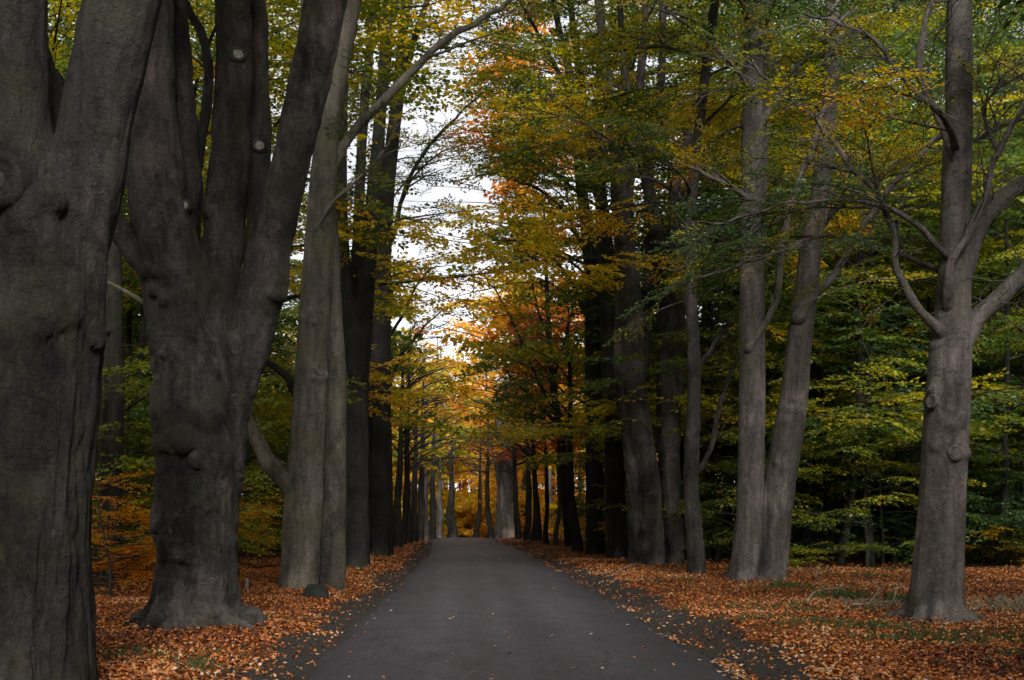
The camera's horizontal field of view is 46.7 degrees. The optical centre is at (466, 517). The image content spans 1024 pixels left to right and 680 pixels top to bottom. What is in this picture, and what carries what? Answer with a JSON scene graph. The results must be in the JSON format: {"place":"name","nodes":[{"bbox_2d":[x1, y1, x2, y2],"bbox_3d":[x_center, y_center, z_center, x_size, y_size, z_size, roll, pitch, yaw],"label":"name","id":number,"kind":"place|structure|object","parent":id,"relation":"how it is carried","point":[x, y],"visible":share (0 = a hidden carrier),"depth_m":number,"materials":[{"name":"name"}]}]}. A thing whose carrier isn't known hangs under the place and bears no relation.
{"place":"outdoors","nodes":[
{"label":"outdoors","id":0,"kind":"place"},
{"bbox_2d":[306,537,739,679],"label":"road","id":1,"kind":"structure","parent":0,"point":[464,581],"depth_m":15.86,"materials":[{"name":"grey asphalt"}]},
{"bbox_2d":[48,0,1023,512],"label":"sky","id":2,"kind":"structure","parent":0,"point":[436,193],"materials":[{"name":"white"}]},
{"bbox_2d":[92,536,1023,679],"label":"ground","id":3,"kind":"structure","parent":0,"point":[760,669],"depth_m":17.87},
{"bbox_2d":[0,0,161,679],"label":"beech tree","id":4,"kind":"object","parent":3,"relation":"on","point":[64,156],"visible":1,"depth_m":9.87,"materials":[{"name":"grey plant"}]},
{"bbox_2d":[91,470,155,590],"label":"beech sapling","id":5,"kind":"object","parent":3,"relation":"on","point":[111,549],"visible":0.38,"depth_m":24.58,"materials":[{"name":"orange plant"}]},
{"bbox_2d":[92,463,155,595],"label":"beech sapling","id":6,"kind":"object","parent":3,"relation":"on","point":[109,560],"visible":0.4,"depth_m":23.75,"materials":[{"name":"orange plant"}]},
{"bbox_2d":[91,358,242,574],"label":"beech sapling","id":7,"kind":"object","parent":3,"relation":"on","point":[145,457],"visible":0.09,"depth_m":30.43,"materials":[{"name":"green plant"}]},
{"bbox_2d":[56,2,278,580],"bbox_3d":[-13.120,-10.271,27.309,28.167,24.302,21.635,0,0,-35],"label":"forest tree","id":8,"kind":"object","parent":3,"relation":"on","point":[116,400],"visible":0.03,"depth_m":27.92,"materials":[{"name":"grey plant"}]},
{"bbox_2d":[49,0,310,423],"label":"forest pole","id":9,"kind":"object","parent":3,"relation":"on","point":[137,414],"visible":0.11,"depth_m":30.86,"materials":[{"name":"green plant"}]},
{"bbox_2d":[91,342,278,580],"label":"beech sapling","id":10,"kind":"object","parent":3,"relation":"on","point":[139,461],"visible":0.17,"depth_m":27.54,"materials":[{"name":"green plant"}]},
{"bbox_2d":[92,382,291,556],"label":"beech sapling","id":11,"kind":"object","parent":3,"relation":"on","point":[246,482],"visible":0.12,"depth_m":34.40,"materials":[{"name":"green plant"}]},
{"bbox_2d":[94,376,289,543],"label":"beech sapling","id":12,"kind":"object","parent":3,"relation":"on","point":[274,451],"visible":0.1,"depth_m":41.61,"materials":[{"name":"green plant"}]},
{"bbox_2d":[54,0,347,631],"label":"beech tree","id":13,"kind":"object","parent":3,"relation":"on","point":[212,307],"visible":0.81,"depth_m":17.01,"materials":[{"name":"grey plant"}]},
{"bbox_2d":[98,0,303,567],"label":"forest pole","id":14,"kind":"object","parent":3,"relation":"on","point":[142,339],"visible":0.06,"depth_m":35.34,"materials":[{"name":"plant"}]},
{"bbox_2d":[50,17,353,547],"bbox_3d":[-11.283,-8.057,42.677,12.782,19.939,17.827,0,0,-31],"label":"forest pole","id":15,"kind":"object","parent":3,"relation":"on","point":[129,325],"visible":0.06,"depth_m":40.89,"materials":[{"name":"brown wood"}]},
{"bbox_2d":[123,349,294,532],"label":"beech sapling","id":16,"kind":"object","parent":3,"relation":"on","point":[274,421],"visible":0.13,"depth_m":38.37,"materials":[{"name":"green plant"}]},
{"bbox_2d":[48,0,465,574],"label":"forest pole","id":17,"kind":"object","parent":3,"relation":"on","point":[279,379],"visible":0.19,"depth_m":29.66,"materials":[{"name":"plant"}]},
{"bbox_2d":[48,0,497,494],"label":"forest tree","id":18,"kind":"object","parent":3,"relation":"on","point":[424,92],"visible":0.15,"depth_m":37.74,"materials":[{"name":"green plant"}]},
{"bbox_2d":[48,0,575,431],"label":"forest tree","id":19,"kind":"object","parent":3,"relation":"on","point":[56,27],"visible":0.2,"depth_m":32.72,"materials":[{"name":"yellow plant"}]},
{"bbox_2d":[266,251,440,428],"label":"roadside beech","id":20,"kind":"object","parent":3,"relation":"on","point":[395,352],"visible":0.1,"depth_m":61.33,"materials":[{"name":"yellow plant"}]},
{"bbox_2d":[290,62,485,554],"bbox_3d":[-2.969,-8.301,48.220,9.137,20.408,7.734,0,0,41],"label":"young beech","id":21,"kind":"object","parent":3,"relation":"on","point":[410,343],"visible":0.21,"depth_m":48.45,"materials":[{"name":"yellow plant"}]},
{"bbox_2d":[73,0,715,441],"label":"forest tree","id":22,"kind":"object","parent":3,"relation":"on","point":[519,268],"visible":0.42,"depth_m":35.50,"materials":[{"name":"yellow plant"}]},
{"bbox_2d":[279,0,527,567],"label":"beech tree","id":23,"kind":"object","parent":3,"relation":"on","point":[357,291],"visible":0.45,"depth_m":35.25,"materials":[{"name":"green plant"}]},
{"bbox_2d":[283,0,541,556],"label":"beech tree","id":24,"kind":"object","parent":3,"relation":"on","point":[379,473],"visible":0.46,"depth_m":45.17,"materials":[{"name":"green plant"}]},
{"bbox_2d":[243,0,582,590],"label":"beech tree","id":25,"kind":"object","parent":3,"relation":"on","point":[310,481],"visible":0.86,"depth_m":24.78,"materials":[{"name":"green plant"}]},
{"bbox_2d":[391,326,448,471],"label":"roadside beech","id":26,"kind":"object","parent":3,"relation":"on","point":[439,450],"visible":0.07,"depth_m":77.26,"materials":[{"name":"yellow plant"}]},
{"bbox_2d":[391,333,467,546],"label":"avenue tree","id":27,"kind":"object","parent":3,"relation":"on","point":[397,525],"visible":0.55,"depth_m":60.61,"materials":[{"name":"yellow plant"}]},
{"bbox_2d":[392,349,466,540],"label":"avenue tree","id":28,"kind":"object","parent":3,"relation":"on","point":[421,509],"visible":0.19,"depth_m":79.85,"materials":[{"name":"yellow plant"}]},
{"bbox_2d":[398,325,466,542],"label":"avenue tree","id":29,"kind":"object","parent":3,"relation":"on","point":[409,534],"visible":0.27,"depth_m":70.64,"materials":[{"name":"yellow plant"}]},
{"bbox_2d":[392,364,479,541],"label":"avenue tree","id":30,"kind":"object","parent":3,"relation":"on","point":[414,524],"visible":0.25,"depth_m":75.25,"materials":[{"name":"yellow plant"}]},
{"bbox_2d":[393,451,481,537],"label":"beech","id":31,"kind":"object","parent":3,"relation":"on","point":[439,530],"visible":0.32,"depth_m":100.46,"materials":[{"name":"grey plant"}]},
{"bbox_2d":[392,357,487,539],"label":"avenue tree","id":32,"kind":"object","parent":3,"relation":"on","point":[426,530],"visible":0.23,"depth_m":83.81,"materials":[{"name":"yellow plant"}]},
{"bbox_2d":[392,424,493,489],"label":"beech","id":33,"kind":"object","parent":3,"relation":"on","point":[456,453],"visible":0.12,"depth_m":101.72,"materials":[{"name":"yellow plant"}]},
{"bbox_2d":[394,340,492,487],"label":"beech","id":34,"kind":"object","parent":3,"relation":"on","point":[467,355],"visible":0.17,"depth_m":121.87,"materials":[{"name":"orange plant"}]},
{"bbox_2d":[392,394,495,538],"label":"avenue tree","id":35,"kind":"object","parent":3,"relation":"on","point":[433,512],"visible":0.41,"depth_m":89.10,"materials":[{"name":"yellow plant"}]},
{"bbox_2d":[410,433,486,537],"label":"beech","id":36,"kind":"object","parent":3,"relation":"on","point":[452,531],"visible":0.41,"depth_m":98.75,"materials":[{"name":"plant"}]},
{"bbox_2d":[420,422,494,537],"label":"beech","id":37,"kind":"object","parent":3,"relation":"on","point":[478,520],"visible":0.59,"depth_m":100.23,"materials":[{"name":"orange plant"}]},
{"bbox_2d":[395,325,524,544],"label":"avenue tree","id":38,"kind":"object","parent":3,"relation":"on","point":[405,515],"visible":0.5,"depth_m":65.50,"materials":[{"name":"yellow plant"}]},
{"bbox_2d":[403,417,524,538],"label":"beech","id":39,"kind":"object","parent":3,"relation":"on","point":[490,534],"visible":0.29,"depth_m":93.15,"materials":[{"name":"orange plant"}]},
{"bbox_2d":[414,401,516,538],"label":"beech","id":40,"kind":"object","parent":3,"relation":"on","point":[497,465],"visible":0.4,"depth_m":89.36,"materials":[{"name":"orange plant"}]},
{"bbox_2d":[428,265,514,492],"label":"beech","id":41,"kind":"object","parent":3,"relation":"on","point":[492,375],"visible":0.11,"depth_m":139.77,"materials":[{"name":"yellow plant"}]},
{"bbox_2d":[258,318,733,534],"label":"wood","id":42,"kind":"object","parent":3,"relation":"on","point":[459,485],"visible":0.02,"depth_m":137.76,"materials":[{"name":"orange plant"}]},
{"bbox_2d":[435,485,563,537],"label":"roadside shrub","id":43,"kind":"object","parent":3,"relation":"on","point":[521,500],"visible":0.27,"depth_m":102.30,"materials":[{"name":"yellow plant"}]},
{"bbox_2d":[450,388,555,539],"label":"avenue tree","id":44,"kind":"object","parent":3,"relation":"on","point":[517,527],"visible":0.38,"depth_m":81.80,"materials":[{"name":"orange plant"}]},
{"bbox_2d":[451,284,556,485],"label":"beech","id":45,"kind":"object","parent":3,"relation":"on","point":[475,481],"visible":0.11,"depth_m":118.09,"materials":[{"name":"orange plant"}]},
{"bbox_2d":[432,359,582,538],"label":"beech","id":46,"kind":"object","parent":3,"relation":"on","point":[506,512],"visible":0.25,"depth_m":87.42,"materials":[{"name":"grey plant"}]},
{"bbox_2d":[474,371,563,541],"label":"avenue tree","id":47,"kind":"object","parent":3,"relation":"on","point":[538,532],"visible":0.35,"depth_m":72.27,"materials":[{"name":"orange plant"}]},
{"bbox_2d":[475,324,583,543],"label":"avenue tree","id":48,"kind":"object","parent":3,"relation":"on","point":[545,530],"visible":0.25,"depth_m":66.83,"materials":[{"name":"orange plant"}]},
{"bbox_2d":[480,288,583,467],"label":"roadside beech","id":49,"kind":"object","parent":3,"relation":"on","point":[496,452],"visible":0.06,"depth_m":85.83,"materials":[{"name":"orange plant"}]},
{"bbox_2d":[481,368,583,540],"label":"avenue tree","id":50,"kind":"object","parent":3,"relation":"on","point":[528,519],"visible":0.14,"depth_m":77.24,"materials":[{"name":"brown plant"}]},
{"bbox_2d":[434,202,639,546],"bbox_3d":[3.547,-7.351,60.442,11.585,18.470,10.400,0,0,-43],"label":"young beech","id":51,"kind":"object","parent":3,"relation":"on","point":[524,355],"visible":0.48,"depth_m":59.56,"materials":[{"name":"green plant"}]},
{"bbox_2d":[393,17,686,450],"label":"roadside beech","id":52,"kind":"object","parent":3,"relation":"on","point":[499,321],"visible":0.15,"depth_m":68.61,"materials":[{"name":"green plant"}]},
{"bbox_2d":[493,312,597,551],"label":"avenue tree","id":53,"kind":"object","parent":3,"relation":"on","point":[577,543],"visible":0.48,"depth_m":52.08,"materials":[{"name":"green plant"}]},
{"bbox_2d":[92,534,1023,679],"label":"fallen leaves","id":54,"kind":"object","parent":3,"relation":"on","point":[969,656],"depth_m":16.85,"materials":[{"name":"orange plant"}]},
{"bbox_2d":[399,0,724,554],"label":"beech tree","id":55,"kind":"object","parent":3,"relation":"on","point":[595,517],"visible":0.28,"depth_m":47.64,"materials":[{"name":"green plant"}]},
{"bbox_2d":[438,0,742,557],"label":"beech tree","id":56,"kind":"object","parent":3,"relation":"on","point":[616,519],"visible":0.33,"depth_m":42.65,"materials":[{"name":"green plant"}]},
{"bbox_2d":[456,0,811,564],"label":"beech tree","id":57,"kind":"object","parent":3,"relation":"on","point":[655,537],"visible":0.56,"depth_m":37.86,"materials":[{"name":"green plant"}]},
{"bbox_2d":[442,0,903,538],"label":"forest tree","id":58,"kind":"object","parent":3,"relation":"on","point":[526,382],"visible":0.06,"depth_m":54.03,"materials":[{"name":"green plant"}]},
{"bbox_2d":[583,290,797,558],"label":"beech sapling","id":59,"kind":"object","parent":3,"relation":"on","point":[732,450],"visible":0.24,"depth_m":42.10,"materials":[{"name":"green plant"}]},
{"bbox_2d":[455,111,937,561],"bbox_3d":[7.998,-5.882,40.175,16.015,15.489,11.558,0,0,-13],"label":"forest pole","id":60,"kind":"object","parent":3,"relation":"on","point":[602,429],"visible":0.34,"depth_m":39.18,"materials":[{"name":"green plant"}]},
{"bbox_2d":[478,0,940,577],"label":"beech tree","id":61,"kind":"object","parent":3,"relation":"on","point":[692,510],"visible":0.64,"depth_m":29.85,"materials":[{"name":"green plant"}]},
{"bbox_2d":[565,191,861,557],"bbox_3d":[9.890,-6.022,46.952,10.456,15.815,14.583,0,0,-11],"label":"forest pole","id":62,"kind":"object","parent":3,"relation":"on","point":[733,403],"visible":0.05,"depth_m":46.42,"materials":[{"name":"green plant"}]},
{"bbox_2d":[522,115,918,551],"bbox_3d":[9.601,-6.710,46.379,13.070,17.186,18.111,0,0,-20],"label":"tree","id":63,"kind":"object","parent":3,"relation":"on","point":[578,456],"visible":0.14,"depth_m":46.78,"materials":[{"name":"green plant"}]},
{"bbox_2d":[567,80,900,554],"bbox_3d":[10.772,-7.511,48.451,11.365,18.856,15.850,0,0,-28],"label":"tree","id":64,"kind":"object","parent":3,"relation":"on","point":[717,322],"visible":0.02,"depth_m":46.74,"materials":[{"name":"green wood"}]},
{"bbox_2d":[621,299,847,559],"bbox_3d":[8.956,-2.809,39.458,7.256,9.499,7.359,0,0,-42],"label":"beech sapling","id":65,"kind":"object","parent":3,"relation":"on","point":[819,468],"visible":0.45,"depth_m":37.98,"materials":[{"name":"green plant"}]},
{"bbox_2d":[497,0,974,491],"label":"forest tree","id":66,"kind":"object","parent":3,"relation":"on","point":[541,327],"visible":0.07,"depth_m":44.83,"materials":[{"name":"green plant"}]},
{"bbox_2d":[542,50,933,459],"bbox_3d":[11.364,-7.239,44.357,13.614,18.269,18.865,0,0,32],"label":"forest pole","id":67,"kind":"object","parent":3,"relation":"on","point":[595,410],"visible":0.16,"depth_m":39.83,"materials":[{"name":"green plant"}]},
{"bbox_2d":[551,0,930,408],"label":"forest tree","id":68,"kind":"object","parent":3,"relation":"on","point":[573,376],"depth_m":53.84,"materials":[{"name":"green plant"}]},
{"bbox_2d":[681,424,834,557],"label":"beech sapling","id":69,"kind":"object","parent":3,"relation":"on","point":[792,526],"visible":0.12,"depth_m":43.16,"materials":[{"name":"green plant"}]},
{"bbox_2d":[566,166,982,554],"bbox_3d":[12.376,-6.757,49.324,18.391,17.386,10.458,0,0,-21],"label":"forest pole","id":70,"kind":"object","parent":3,"relation":"on","point":[650,377],"visible":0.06,"depth_m":46.85,"materials":[{"name":"green plant"}]},
{"bbox_2d":[595,0,976,478],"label":"forest pole","id":71,"kind":"object","parent":3,"relation":"on","point":[769,302],"visible":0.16,"depth_m":39.04,"materials":[{"name":"green plant"}]},
{"bbox_2d":[559,0,1023,581],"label":"beech tree","id":72,"kind":"object","parent":3,"relation":"on","point":[761,538],"visible":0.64,"depth_m":27.42,"materials":[{"name":"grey plant"}]},
{"bbox_2d":[591,96,1003,531],"bbox_3d":[12.779,-7.478,45.067,17.736,18.876,12.717,0,0,-31],"label":"tree","id":73,"kind":"object","parent":3,"relation":"on","point":[706,346],"visible":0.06,"depth_m":42.53,"materials":[{"name":"green plant"}]},
{"bbox_2d":[680,391,915,557],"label":"beech sapling","id":74,"kind":"object","parent":3,"relation":"on","point":[723,487],"visible":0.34,"depth_m":39.52,"materials":[{"name":"green plant"}]},
{"bbox_2d":[634,10,980,560],"bbox_3d":[11.904,-7.839,42.024,12.230,19.527,17.057,0,0,37],"label":"tree","id":75,"kind":"object","parent":3,"relation":"on","point":[807,532],"visible":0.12,"depth_m":39.66,"materials":[{"name":"plant"}]},
{"bbox_2d":[602,0,1023,624],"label":"beech tree","id":76,"kind":"object","parent":3,"relation":"on","point":[954,322],"visible":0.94,"depth_m":16.85,"materials":[{"name":"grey plant"}]},
{"bbox_2d":[632,0,1023,567],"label":"tree","id":77,"kind":"object","parent":3,"relation":"on","point":[870,529],"visible":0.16,"depth_m":38.62,"materials":[{"name":"green plant"}]},
{"bbox_2d":[651,72,1023,555],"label":"tree","id":78,"kind":"object","parent":3,"relation":"on","point":[776,376],"visible":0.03,"depth_m":45.62,"materials":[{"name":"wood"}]},
{"bbox_2d":[654,0,1023,561],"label":"tree","id":79,"kind":"object","parent":3,"relation":"on","point":[827,500],"visible":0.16,"depth_m":38.02,"materials":[{"name":"green plant"}]},
{"bbox_2d":[765,360,918,562],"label":"beech sapling","id":80,"kind":"object","parent":3,"relation":"on","point":[844,502],"visible":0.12,"depth_m":42.18,"materials":[{"name":"green plant"}]},
{"bbox_2d":[700,41,1023,556],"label":"tree","id":81,"kind":"object","parent":3,"relation":"on","point":[985,385],"visible":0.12,"depth_m":40.33,"materials":[{"name":"plant"}]},
{"bbox_2d":[702,109,1023,559],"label":"tree","id":82,"kind":"object","parent":3,"relation":"on","point":[924,343],"visible":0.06,"depth_m":41.41,"materials":[{"name":"plant"}]},
{"bbox_2d":[705,165,1023,561],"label":"forest pole","id":83,"kind":"object","parent":3,"relation":"on","point":[887,462],"visible":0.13,"depth_m":40.15,"materials":[{"name":"plant"}]},
{"bbox_2d":[706,76,1023,556],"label":"tree","id":84,"kind":"object","parent":3,"relation":"on","point":[911,285],"visible":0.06,"depth_m":40.90,"materials":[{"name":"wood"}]},
{"bbox_2d":[714,1,1023,563],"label":"tree","id":85,"kind":"object","parent":3,"relation":"on","point":[895,558],"visible":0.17,"depth_m":39.46,"materials":[{"name":"plant"}]},
{"bbox_2d":[718,111,1023,485],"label":"tree","id":86,"kind":"object","parent":3,"relation":"on","point":[928,304],"visible":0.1,"depth_m":42.17,"materials":[{"name":"plant"}]},
{"bbox_2d":[719,76,1023,564],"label":"tree","id":87,"kind":"object","parent":3,"relation":"on","point":[996,255],"visible":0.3,"depth_m":38.00,"materials":[{"name":"plant"}]},
{"bbox_2d":[789,323,975,557],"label":"beech sapling","id":88,"kind":"object","parent":3,"relation":"on","point":[872,495],"visible":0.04,"depth_m":42.84,"materials":[{"name":"green plant"}]},
{"bbox_2d":[790,327,986,566],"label":"beech sapling","id":89,"kind":"object","parent":3,"relation":"on","point":[863,512],"visible":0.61,"depth_m":37.26,"materials":[{"name":"green plant"}]},
{"bbox_2d":[765,3,1023,566],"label":"tree","id":90,"kind":"object","parent":3,"relation":"on","point":[999,559],"visible":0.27,"depth_m":38.57,"materials":[{"name":"plant"}]},
{"bbox_2d":[766,0,1023,565],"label":"young beech","id":91,"kind":"object","parent":3,"relation":"on","point":[844,539],"visible":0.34,"depth_m":37.91,"materials":[{"name":"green plant"}]},
{"bbox_2d":[775,109,1023,536],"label":"tree","id":92,"kind":"object","parent":3,"relation":"on","point":[1014,450],"visible":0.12,"depth_m":41.89,"materials":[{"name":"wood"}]},
{"bbox_2d":[775,2,1023,557],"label":"forest tree","id":93,"kind":"object","parent":3,"relation":"on","point":[1001,364],"visible":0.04,"depth_m":47.12,"materials":[{"name":"green plant"}]},
{"bbox_2d":[781,582,1023,612],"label":"dry grass","id":94,"kind":"structure","parent":3,"relation":"on","point":[1005,603],"depth_m":19.86,"materials":[{"name":"beige plant"}]},
{"bbox_2d":[787,0,1023,545],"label":"forest tree","id":95,"kind":"object","parent":3,"relation":"on","point":[991,87],"visible":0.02,"depth_m":54.30,"materials":[{"name":"green plant"}]},
{"bbox_2d":[797,326,1019,565],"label":"beech sapling","id":96,"kind":"object","parent":3,"relation":"on","point":[880,482],"visible":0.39,"depth_m":38.53,"materials":[{"name":"green plant"}]},
{"bbox_2d":[814,4,1023,563],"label":"tree","id":97,"kind":"object","parent":3,"relation":"on","point":[978,370],"visible":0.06,"depth_m":44.20,"materials":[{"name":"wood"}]},
{"bbox_2d":[824,0,1023,555],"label":"forest tree","id":98,"kind":"object","parent":3,"relation":"on","point":[977,24],"visible":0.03,"depth_m":45.66,"materials":[{"name":"green plant"}]},
{"bbox_2d":[831,418,1018,559],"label":"beech sapling","id":99,"kind":"object","parent":3,"relation":"on","point":[858,529],"visible":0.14,"depth_m":41.57,"materials":[{"name":"green plant"}]},
{"bbox_2d":[850,391,1016,559],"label":"beech sapling","id":100,"kind":"object","parent":3,"relation":"on","point":[904,457],"visible":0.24,"depth_m":39.62,"materials":[{"name":"green plant"}]},
{"bbox_2d":[875,12,1023,565],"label":"tree","id":101,"kind":"object","parent":3,"relation":"on","point":[1015,420],"visible":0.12,"depth_m":37.58,"materials":[{"name":"plant"}]},
{"bbox_2d":[887,54,1023,564],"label":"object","id":102,"kind":"object","parent":3,"relation":"on","point":[994,338],"visible":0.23,"depth_m":39.68,"materials":[{"name":"plant"}]},
{"bbox_2d":[965,424,1023,561],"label":"beech sapling","id":103,"kind":"object","parent":3,"relation":"on","point":[971,541],"visible":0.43,"depth_m":38.90,"materials":[{"name":"green plant"}]},
{"bbox_2d":[965,509,1023,565],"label":"undergrowth shrub","id":104,"kind":"object","parent":3,"relation":"on","point":[992,531],"visible":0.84,"depth_m":38.57,"materials":[{"name":"green plant"}]},
{"bbox_2d":[966,432,1023,565],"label":"beech sapling","id":105,"kind":"object","parent":3,"relation":"on","point":[995,459],"visible":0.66,"depth_m":38.16,"materials":[{"name":"green plant"}]},
{"bbox_2d":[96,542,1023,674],"bbox_3d":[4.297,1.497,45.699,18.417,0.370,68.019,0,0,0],"label":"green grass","id":106,"kind":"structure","parent":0,"point":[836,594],"depth_m":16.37,"materials":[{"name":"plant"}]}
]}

